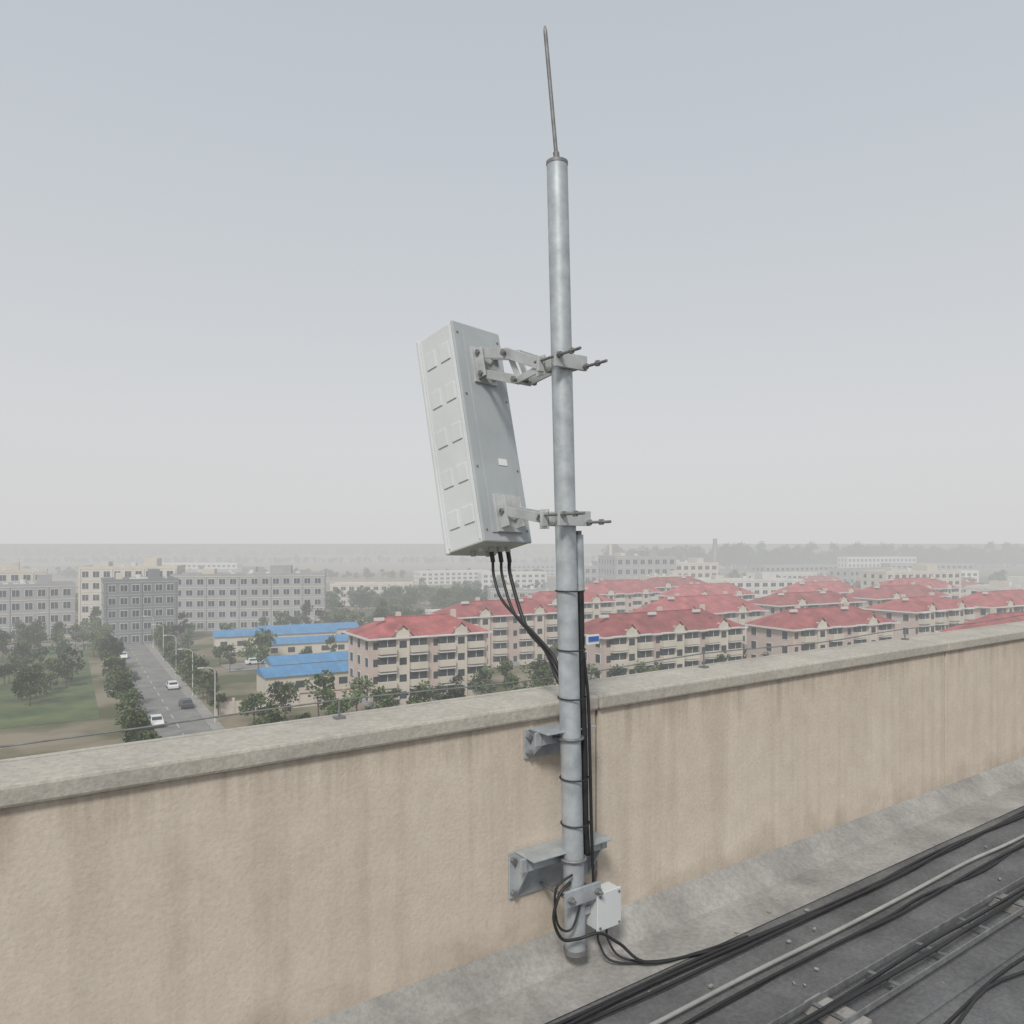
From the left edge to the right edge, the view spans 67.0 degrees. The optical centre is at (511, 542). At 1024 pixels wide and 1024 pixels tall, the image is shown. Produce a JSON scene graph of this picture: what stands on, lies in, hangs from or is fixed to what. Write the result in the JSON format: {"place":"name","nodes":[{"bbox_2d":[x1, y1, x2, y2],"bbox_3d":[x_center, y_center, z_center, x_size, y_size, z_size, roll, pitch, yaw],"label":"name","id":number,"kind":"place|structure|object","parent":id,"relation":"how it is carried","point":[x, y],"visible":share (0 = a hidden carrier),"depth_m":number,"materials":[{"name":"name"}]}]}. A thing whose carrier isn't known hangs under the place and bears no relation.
{"place":"outdoors","nodes":[
{"label":"outdoors","id":0,"kind":"place"},
{"bbox_2d":[0,574,75,640],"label":"office building","id":1,"kind":"structure","parent":0,"point":[47,600],"depth_m":221.31,"materials":[{"name":"concrete"}]},
{"bbox_2d":[0,636,184,650],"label":"road","id":2,"kind":"structure","parent":0,"point":[72,643],"depth_m":208.96,"materials":[{"name":"grey asphalt"}]},
{"bbox_2d":[0,650,259,727],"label":"lawn","id":3,"kind":"structure","parent":0,"point":[75,700],"depth_m":134.37,"materials":[{"name":"green plant"}]},
{"bbox_2d":[121,644,224,737],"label":"road","id":4,"kind":"structure","parent":0,"point":[152,668],"depth_m":139.05,"materials":[{"name":"grey asphalt"}]},
{"bbox_2d":[120,652,127,658],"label":"parked car","id":5,"kind":"object","parent":4,"relation":"on","point":[124,654],"visible":0.51,"depth_m":182.55,"materials":[{"name":"white paint"}]},
{"bbox_2d":[129,671,138,679],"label":"parked car","id":6,"kind":"object","parent":4,"relation":"on","point":[136,673],"visible":0.46,"depth_m":155.16,"materials":[{"name":"paint"}]},
{"bbox_2d":[149,714,163,726],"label":"parked car","id":7,"kind":"object","parent":4,"relation":"on","point":[155,719],"visible":0.65,"depth_m":115.56,"materials":[{"name":"white paint"}]},
{"bbox_2d":[166,680,178,689],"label":"parked car","id":8,"kind":"object","parent":4,"relation":"on","point":[172,684],"visible":1,"depth_m":144.44,"materials":[{"name":"white paint"}]},
{"bbox_2d":[179,698,192,708],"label":"parked car","id":9,"kind":"object","parent":4,"relation":"on","point":[185,702],"visible":1,"depth_m":127.99,"materials":[{"name":"paint"}]},
{"bbox_2d":[162,563,242,568],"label":"distant building","id":10,"kind":"structure","parent":0,"point":[218,565],"depth_m":633.01,"materials":[{"name":"grey concrete"}]},
{"bbox_2d":[185,569,241,571],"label":"distant building","id":11,"kind":"structure","parent":0,"point":[218,570],"depth_m":473.85,"materials":[{"name":"grey concrete"}]},
{"bbox_2d":[198,567,257,571],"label":"office building","id":12,"kind":"structure","parent":0,"point":[245,569],"depth_m":327.92,"materials":[{"name":"beige concrete"}]},
{"bbox_2d":[222,663,264,670],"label":"road","id":13,"kind":"structure","parent":0,"point":[241,666],"depth_m":171.89,"materials":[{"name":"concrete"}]},
{"bbox_2d":[245,657,264,664],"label":"parked car","id":14,"kind":"object","parent":13,"relation":"on","point":[249,661],"visible":0.78,"depth_m":174.01,"materials":[{"name":"white paint"}]},
{"bbox_2d":[363,610,425,617],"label":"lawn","id":15,"kind":"structure","parent":0,"point":[367,614],"depth_m":297.34,"materials":[{"name":"green plant"}]},
{"bbox_2d":[425,609,439,613],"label":"house","id":16,"kind":"structure","parent":0,"point":[427,611],"depth_m":251.80,"materials":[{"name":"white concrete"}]},
{"bbox_2d":[413,570,490,584],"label":"distant building","id":17,"kind":"structure","parent":0,"point":[440,577],"depth_m":511.15,"materials":[{"name":"white paint"}]},
{"bbox_2d":[0,639,1023,1023],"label":"wall render","id":18,"kind":"object","parent":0,"point":[302,891],"depth_m":2.65,"materials":[{"name":"beige paint"}]},
{"bbox_2d":[0,544,1023,759],"bbox_3d":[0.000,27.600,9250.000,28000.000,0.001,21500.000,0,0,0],"label":"ground","id":19,"kind":"structure","parent":0,"point":[235,683],"depth_m":769.14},
{"bbox_2d":[0,562,47,581],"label":"office building","id":20,"kind":"structure","parent":19,"relation":"on","point":[11,572],"depth_m":249.63,"materials":[{"name":"beige concrete"}]},
{"bbox_2d":[78,558,185,626],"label":"office building","id":21,"kind":"structure","parent":19,"relation":"on","point":[89,586],"depth_m":253.30,"materials":[{"name":"beige concrete"}]},
{"bbox_2d":[101,568,177,645],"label":"office building","id":22,"kind":"structure","parent":19,"relation":"on","point":[130,606],"depth_m":207.81,"materials":[{"name":"grey concrete"}]},
{"bbox_2d":[152,624,163,659],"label":"street lamp","id":23,"kind":"object","parent":19,"relation":"on","point":[163,637],"visible":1,"depth_m":180.91,"materials":[{"name":"grey metal"}]},
{"bbox_2d":[178,649,192,695],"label":"street lamp","id":24,"kind":"object","parent":19,"relation":"on","point":[192,669],"visible":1,"depth_m":139.31,"materials":[{"name":"grey metal"}]},
{"bbox_2d":[197,667,215,721],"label":"street lamp","id":25,"kind":"object","parent":19,"relation":"on","point":[214,696],"visible":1,"depth_m":118.56,"materials":[{"name":"grey metal"}]},
{"bbox_2d":[170,565,325,631],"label":"office building","id":26,"kind":"structure","parent":19,"relation":"on","point":[210,599],"depth_m":243.17,"materials":[{"name":"grey concrete"}]},
{"bbox_2d":[212,625,337,652],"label":"blue roof shed","id":27,"kind":"structure","parent":19,"relation":"on","point":[237,637],"depth_m":199.16,"materials":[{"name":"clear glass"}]},
{"bbox_2d":[216,687,357,715],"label":"compound wall","id":28,"kind":"structure","parent":19,"relation":"on","point":[229,706],"depth_m":129.07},
{"bbox_2d":[254,661,347,695],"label":"blue roof shed","id":29,"kind":"structure","parent":19,"relation":"on","point":[298,674],"depth_m":141.74,"materials":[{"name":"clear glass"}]},
{"bbox_2d":[263,651,347,666],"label":"blue roof shed","id":30,"kind":"structure","parent":19,"relation":"on","point":[296,659],"depth_m":157.70,"materials":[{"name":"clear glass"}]},
{"bbox_2d":[266,634,347,655],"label":"blue roof shed","id":31,"kind":"structure","parent":19,"relation":"on","point":[290,645],"depth_m":189.26,"materials":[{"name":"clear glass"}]},
{"bbox_2d":[256,622,358,634],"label":"blue roof shed","id":32,"kind":"structure","parent":19,"relation":"on","point":[341,627],"depth_m":213.31,"materials":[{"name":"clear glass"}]},
{"bbox_2d":[330,582,413,605],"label":"office building","id":33,"kind":"structure","parent":19,"relation":"on","point":[376,587],"depth_m":338.84,"materials":[{"name":"beige concrete"}]},
{"bbox_2d":[0,604,746,742],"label":"street trees","id":34,"kind":"object","parent":19,"relation":"on","point":[124,692],"visible":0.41,"depth_m":129.62,"materials":[{"name":"green plant"}]},
{"bbox_2d":[343,609,492,707],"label":"apartment block","id":35,"kind":"structure","parent":19,"relation":"on","point":[403,653],"depth_m":134.79,"materials":[{"name":"beige paint"}]},
{"bbox_2d":[0,574,983,705],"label":"town trees","id":36,"kind":"object","parent":19,"relation":"on","point":[24,656],"visible":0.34,"depth_m":206.17,"materials":[{"name":"green plant"}]},
{"bbox_2d":[428,595,557,668],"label":"apartment block","id":37,"kind":"structure","parent":19,"relation":"on","point":[512,640],"depth_m":173.26,"materials":[{"name":"beige concrete"}]},
{"bbox_2d":[0,541,1023,580],"bbox_3d":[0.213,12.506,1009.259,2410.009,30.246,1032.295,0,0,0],"label":"distant tree belt","id":38,"kind":"object","parent":19,"relation":"on","point":[740,554],"visible":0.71,"depth_m":819.79,"materials":[{"name":"green plant"}]},
{"bbox_2d":[487,582,555,599],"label":"office building","id":39,"kind":"structure","parent":19,"relation":"on","point":[492,594],"depth_m":294.17,"materials":[{"name":"grey concrete"}]},
{"bbox_2d":[518,587,617,622],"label":"apartment block","id":40,"kind":"structure","parent":19,"relation":"on","point":[596,605],"depth_m":209.29,"materials":[{"name":"red tile"}]},
{"bbox_2d":[585,577,662,612],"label":"apartment block","id":41,"kind":"structure","parent":19,"relation":"on","point":[632,594],"depth_m":261.63,"materials":[{"name":"red tile"}]},
{"bbox_2d":[598,551,676,580],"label":"office building","id":42,"kind":"structure","parent":19,"relation":"on","point":[618,566],"depth_m":399.16,"materials":[{"name":"beige concrete"}]},
{"bbox_2d":[640,570,684,580],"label":"office building","id":43,"kind":"structure","parent":19,"relation":"on","point":[671,573],"depth_m":393.39,"materials":[{"name":"beige concrete"}]},
{"bbox_2d":[584,604,747,679],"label":"apartment block","id":44,"kind":"structure","parent":19,"relation":"on","point":[629,638],"depth_m":143.91,"materials":[{"name":"beige paint"}]},
{"bbox_2d":[643,574,705,591],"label":"apartment block","id":45,"kind":"structure","parent":19,"relation":"on","point":[663,584],"depth_m":287.16,"materials":[{"name":"red tile"}]},
{"bbox_2d":[630,591,768,655],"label":"apartment block","id":46,"kind":"structure","parent":19,"relation":"on","point":[734,608],"depth_m":187.91,"materials":[{"name":"red tile"}]},
{"bbox_2d":[655,581,757,600],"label":"apartment block","id":47,"kind":"structure","parent":19,"relation":"on","point":[690,588],"depth_m":243.01,"materials":[{"name":"red tile"}]},
{"bbox_2d":[746,572,816,577],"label":"distant building","id":48,"kind":"structure","parent":19,"relation":"on","point":[787,574],"depth_m":425.54,"materials":[{"name":"white concrete"}]},
{"bbox_2d":[751,564,837,574],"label":"distant building","id":49,"kind":"structure","parent":19,"relation":"on","point":[820,569],"depth_m":513.16,"materials":[{"name":"white concrete"}]},
{"bbox_2d":[748,588,866,616],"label":"apartment block","id":50,"kind":"structure","parent":19,"relation":"on","point":[784,600],"depth_m":206.72,"materials":[{"name":"red tile"}]},
{"bbox_2d":[769,579,861,594],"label":"apartment block","id":51,"kind":"structure","parent":19,"relation":"on","point":[840,587],"depth_m":258.51,"materials":[{"name":"red concrete"}]},
{"bbox_2d":[741,602,900,657],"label":"apartment block","id":52,"kind":"structure","parent":19,"relation":"on","point":[797,624],"depth_m":154.53,"materials":[{"name":"beige concrete"}]},
{"bbox_2d":[801,573,841,579],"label":"apartment block","id":53,"kind":"structure","parent":19,"relation":"on","point":[823,575],"depth_m":434.29,"materials":[{"name":"red concrete"}]},
{"bbox_2d":[800,575,843,581],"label":"apartment block","id":54,"kind":"structure","parent":19,"relation":"on","point":[815,579],"depth_m":407.83,"materials":[{"name":"red concrete"}]},
{"bbox_2d":[828,567,900,584],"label":"distant building","id":55,"kind":"structure","parent":19,"relation":"on","point":[850,575],"depth_m":436.92,"materials":[{"name":"white concrete"}]},
{"bbox_2d":[846,582,951,607],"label":"apartment block","id":56,"kind":"structure","parent":19,"relation":"on","point":[875,595],"depth_m":232.82,"materials":[{"name":"red tile"}]},
{"bbox_2d":[860,564,961,597],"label":"office building","id":57,"kind":"structure","parent":19,"relation":"on","point":[869,578],"depth_m":326.18,"materials":[{"name":"beige concrete"}]},
{"bbox_2d":[864,575,960,598],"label":"apartment block","id":58,"kind":"structure","parent":19,"relation":"on","point":[932,582],"depth_m":280.57,"materials":[{"name":"red tile"}]},
{"bbox_2d":[861,592,978,637],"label":"apartment block","id":59,"kind":"structure","parent":19,"relation":"on","point":[932,609],"depth_m":178.71,"materials":[{"name":"red tile"}]},
{"bbox_2d":[961,587,963,596],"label":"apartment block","id":60,"kind":"structure","parent":19,"relation":"on","point":[962,591],"depth_m":352.27,"materials":[{"name":"beige paint"}]},
{"bbox_2d":[961,579,980,595],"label":"apartment block","id":61,"kind":"structure","parent":19,"relation":"on","point":[965,582],"depth_m":361.49,"materials":[{"name":"red concrete"}]},
{"bbox_2d":[935,609,1023,632],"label":"apartment block","id":62,"kind":"structure","parent":19,"relation":"on","point":[993,615],"depth_m":145.50,"materials":[{"name":"red tile"}]},
{"bbox_2d":[958,587,1023,618],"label":"apartment block","id":63,"kind":"structure","parent":19,"relation":"on","point":[1000,601],"depth_m":197.88,"materials":[{"name":"red tile"}]},
{"bbox_2d":[477,571,546,588],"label":"distant building","id":64,"kind":"structure","parent":0,"point":[523,578],"depth_m":464.11,"materials":[{"name":"white concrete"}]},
{"bbox_2d":[0,0,1023,543],"label":"sky","id":65,"kind":"structure","parent":0,"point":[232,231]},
{"bbox_2d":[499,564,555,575],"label":"distant building","id":66,"kind":"structure","parent":0,"point":[550,569],"depth_m":632.88,"materials":[{"name":"white concrete"}]},
{"bbox_2d":[584,561,597,584],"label":"office building","id":67,"kind":"structure","parent":0,"point":[591,571],"depth_m":430.62,"materials":[{"name":"grey concrete"}]},
{"bbox_2d":[676,558,718,577],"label":"office building","id":68,"kind":"structure","parent":0,"point":[696,567],"depth_m":415.24,"materials":[{"name":"beige concrete"}]},
{"bbox_2d":[696,572,802,598],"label":"office building","id":69,"kind":"structure","parent":0,"point":[761,584],"depth_m":313.28,"materials":[{"name":"beige concrete"}]},
{"bbox_2d":[545,806,1023,1023],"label":"cables","id":70,"kind":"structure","parent":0,"point":[782,994],"depth_m":2.99,"materials":[{"name":"black rubber"}]},
{"bbox_2d":[305,757,1023,1023],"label":"cement skirting","id":71,"kind":"object","parent":70,"relation":"on","point":[543,979],"depth_m":3.25,"materials":[{"name":"grey concrete"}]},
{"bbox_2d":[555,810,1023,1023],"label":"roof cable bundle","id":72,"kind":"object","parent":70,"relation":"on","point":[967,1005],"visible":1,"depth_m":2.98,"materials":[{"name":"black rubber"}]},
{"bbox_2d":[648,842,1001,1023],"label":"rubble chips","id":73,"kind":"object","parent":70,"relation":"on","point":[787,941],"visible":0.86,"depth_m":3.08,"materials":[{"name":"stone"}]},
{"bbox_2d":[768,876,1023,1023],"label":"cable ladder","id":74,"kind":"object","parent":70,"relation":"on","point":[842,1014],"visible":0.87,"depth_m":2.79,"materials":[{"name":"metal"}]},
{"bbox_2d":[793,886,1023,1023],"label":"ladder cables","id":75,"kind":"object","parent":74,"relation":"on","point":[868,984],"visible":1,"depth_m":2.83,"materials":[{"name":"black rubber"}]},
{"bbox_2d":[872,922,1023,1023],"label":"membrane lap","id":76,"kind":"object","parent":70,"relation":"on","point":[926,1002],"depth_m":2.81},
{"bbox_3d":[4.810,1.138,6.484,40.000,0.924,0.198,0,0,-35],"label":"wall","id":77,"kind":"object","parent":70,"relation":"on","visible":0},
{"bbox_2d":[0,621,1023,808],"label":"coping","id":78,"kind":"object","parent":77,"relation":"on","point":[32,779],"visible":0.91,"depth_m":2.65,"materials":[{"name":"grey concrete"}]},
{"bbox_2d":[0,615,1022,747],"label":"lightning strip","id":79,"kind":"object","parent":78,"relation":"on","point":[338,717],"visible":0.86,"depth_m":2.80,"materials":[{"name":"metal"}]},
{"bbox_2d":[508,26,611,957],"bbox_3d":[0.218,-0.200,2.917,0.420,3.470,0.214,0,0,-35],"label":"antenna mast","id":80,"kind":"object","parent":77,"relation":"attached to","point":[548,865],"visible":0.93,"depth_m":2.87,"materials":[{"name":"metal"}]},
{"bbox_2d":[416,320,611,562],"bbox_3d":[0.017,-0.431,3.179,0.310,1.032,1.033,0,0,-43],"label":"panel antenna","id":81,"kind":"object","parent":80,"relation":"attached to","point":[483,509],"visible":0.97,"depth_m":3.26,"materials":[{"name":"plastic"}]},
{"bbox_2d":[491,531,748,964],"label":"feeder cables","id":82,"kind":"object","parent":80,"relation":"attached to","point":[586,757],"visible":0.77,"depth_m":2.92,"materials":[{"name":"rubber"}]},
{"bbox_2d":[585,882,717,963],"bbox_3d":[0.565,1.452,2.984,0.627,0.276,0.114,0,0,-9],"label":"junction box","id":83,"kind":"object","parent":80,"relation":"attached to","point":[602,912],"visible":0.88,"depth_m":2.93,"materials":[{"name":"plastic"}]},
{"bbox_2d":[837,556,915,567],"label":"distant building","id":84,"kind":"structure","parent":0,"point":[851,562],"depth_m":691.45,"materials":[{"name":"white concrete"}]},
{"bbox_2d":[881,563,973,569],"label":"distant building","id":85,"kind":"structure","parent":0,"point":[950,566],"depth_m":553.09,"materials":[{"name":"white concrete"}]},
{"bbox_2d":[961,570,978,581],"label":"distant building","id":86,"kind":"structure","parent":0,"point":[972,574],"depth_m":465.04,"materials":[{"name":"white concrete"}]},
{"bbox_2d":[965,576,1023,595],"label":"office building","id":87,"kind":"structure","parent":0,"point":[1017,582],"depth_m":229.12,"materials":[{"name":"beige concrete"}]}
]}

